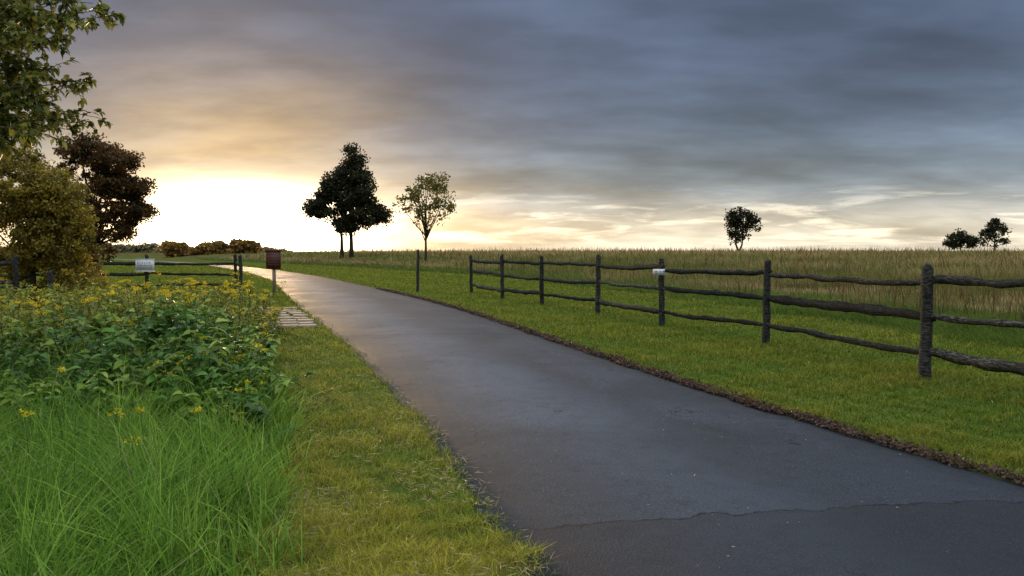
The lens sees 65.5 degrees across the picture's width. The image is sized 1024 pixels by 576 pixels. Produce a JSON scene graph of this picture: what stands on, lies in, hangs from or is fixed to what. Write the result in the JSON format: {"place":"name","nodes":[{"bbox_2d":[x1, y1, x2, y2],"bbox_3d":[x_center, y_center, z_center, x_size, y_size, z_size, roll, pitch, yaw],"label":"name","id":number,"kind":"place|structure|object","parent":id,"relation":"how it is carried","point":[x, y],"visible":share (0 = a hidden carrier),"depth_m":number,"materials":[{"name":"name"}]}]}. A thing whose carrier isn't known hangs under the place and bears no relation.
{"place":"outdoors","nodes":[
{"label":"outdoors","id":0,"kind":"place"},
{"bbox_2d":[0,315,343,575],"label":"tall grass","id":1,"kind":"structure","parent":0,"point":[50,517],"depth_m":4.31,"materials":[{"name":"green plant"}]},
{"bbox_2d":[0,252,1023,575],"bbox_3d":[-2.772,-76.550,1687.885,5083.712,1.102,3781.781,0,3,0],"label":"ground","id":2,"kind":"structure","parent":0,"point":[398,490],"depth_m":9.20,"materials":[{"name":"green plant"}]},
{"bbox_2d":[0,255,19,300],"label":"split rail fence","id":3,"kind":"object","parent":2,"relation":"on","point":[15,281],"visible":0.67,"depth_m":20.15,"materials":[{"name":"grey wood"}]},
{"bbox_2d":[47,270,53,299],"bbox_3d":[-12.902,0.139,22.328,0.163,1.274,0.227,1,3,16],"label":"wooden bollard","id":4,"kind":"object","parent":2,"relation":"on","point":[50,275],"visible":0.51,"depth_m":22.22,"materials":[{"name":"grey wood"}]},
{"bbox_2d":[0,146,109,300],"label":"olive shrub tree","id":5,"kind":"object","parent":2,"relation":"on","point":[52,231],"visible":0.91,"depth_m":23.51,"materials":[{"name":"green plant"}]},
{"bbox_2d":[0,0,125,160],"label":"overhanging tree","id":6,"kind":"object","parent":2,"relation":"on","point":[17,17],"visible":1,"depth_m":6.68,"materials":[{"name":"green plant"}]},
{"bbox_2d":[44,130,160,270],"bbox_3d":[-15.742,-2.885,29.897,5.096,6.045,3.665,0,3,0],"label":"plum tree","id":7,"kind":"object","parent":2,"relation":"on","point":[117,182],"visible":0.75,"depth_m":29.48,"materials":[{"name":"brown plant"}]},
{"bbox_2d":[0,254,242,292],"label":"split rail fence","id":8,"kind":"object","parent":2,"relation":"on","point":[235,263],"visible":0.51,"depth_m":28.90,"materials":[{"name":"brown wood"}]},
{"bbox_2d":[135,259,154,271],"bbox_3d":[-13.200,-0.816,28.653,0.700,0.460,0.045,0,3,0],"label":"white notice sign","id":9,"kind":"object","parent":8,"relation":"attached to","point":[144,265],"visible":1,"depth_m":28.64,"materials":[{"name":"metal"}]},
{"bbox_2d":[0,237,292,257],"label":"distant tree line","id":10,"kind":"object","parent":2,"relation":"on","point":[169,249],"visible":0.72,"depth_m":169.09,"materials":[{"name":"green plant"}]},
{"bbox_2d":[0,271,314,440],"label":"wildflower plants","id":11,"kind":"object","parent":2,"relation":"on","point":[159,318],"visible":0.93,"depth_m":7.78,"materials":[{"name":"green plant"}]},
{"bbox_2d":[265,250,281,294],"bbox_3d":[-8.200,-0.534,27.437,0.560,1.550,0.145,0,3,0],"label":"brown trail sign","id":12,"kind":"object","parent":2,"relation":"on","point":[273,260],"visible":1,"depth_m":27.37,"materials":[{"name":"paint"}]},
{"bbox_2d":[257,307,317,328],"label":"paving stones","id":13,"kind":"object","parent":2,"relation":"on","point":[305,319],"visible":0.56,"depth_m":17.06,"materials":[{"name":"beige stone"}]},
{"bbox_2d":[301,173,347,258],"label":"pear tree","id":14,"kind":"object","parent":2,"relation":"on","point":[317,207],"visible":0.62,"depth_m":94.64,"materials":[{"name":"green plant"}]},
{"bbox_2d":[318,142,393,258],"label":"pear tree","id":15,"kind":"object","parent":2,"relation":"on","point":[358,202],"visible":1,"depth_m":93.53,"materials":[{"name":"green plant"}]},
{"bbox_2d":[268,317,549,575],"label":"grass clippings","id":16,"kind":"object","parent":2,"relation":"on","point":[522,571],"depth_m":4.82,"materials":[{"name":"green plant"}]},
{"bbox_2d":[416,249,419,291],"bbox_3d":[-3.494,-0.489,29.512,0.145,1.882,0.163,0,3,0],"label":"wooden post","id":17,"kind":"object","parent":2,"relation":"on","point":[417,275],"visible":0.9,"depth_m":29.45,"materials":[{"name":"brown wood"}]},
{"bbox_2d":[391,171,457,260],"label":"young maple tree","id":18,"kind":"object","parent":2,"relation":"on","point":[435,186],"visible":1,"depth_m":74.29,"materials":[{"name":"green plant"}]},
{"bbox_2d":[723,206,762,249],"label":"tree","id":19,"kind":"object","parent":2,"relation":"on","point":[734,218],"visible":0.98,"depth_m":109.32,"materials":[{"name":"green plant"}]},
{"bbox_2d":[469,254,1023,379],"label":"split rail fence","id":20,"kind":"object","parent":2,"relation":"on","point":[924,350],"visible":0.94,"depth_m":11.35,"materials":[{"name":"brown wood"}]},
{"bbox_2d":[653,269,666,274],"bbox_3d":[2.930,-0.315,15.790,0.270,0.120,0.025,0,3,0],"label":"fence sign","id":21,"kind":"object","parent":20,"relation":"attached to","point":[659,272],"visible":1,"depth_m":15.78,"materials":[{"name":"white metal"}]},
{"bbox_2d":[942,228,982,249],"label":"field shrub","id":22,"kind":"object","parent":2,"relation":"on","point":[956,241],"visible":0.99,"depth_m":117.37,"materials":[{"name":"green plant"}]},
{"bbox_2d":[977,218,1011,249],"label":"tree","id":23,"kind":"object","parent":2,"relation":"on","point":[993,226],"visible":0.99,"depth_m":119.42,"materials":[{"name":"green plant"}]},
{"bbox_2d":[0,0,1023,251],"label":"sky","id":24,"kind":"structure","parent":0,"point":[880,124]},
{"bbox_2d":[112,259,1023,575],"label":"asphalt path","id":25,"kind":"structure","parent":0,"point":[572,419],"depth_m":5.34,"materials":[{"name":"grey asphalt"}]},
{"bbox_2d":[314,287,1023,574],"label":"leaf litter","id":26,"kind":"object","parent":25,"relation":"on","point":[762,406],"visible":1,"depth_m":7.37,"materials":[{"name":"brown plant"}]},
{"bbox_2d":[197,244,1023,349],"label":"meadow grass","id":27,"kind":"structure","parent":0,"point":[979,302],"depth_m":39.70,"materials":[{"name":"green plant"}]}
]}

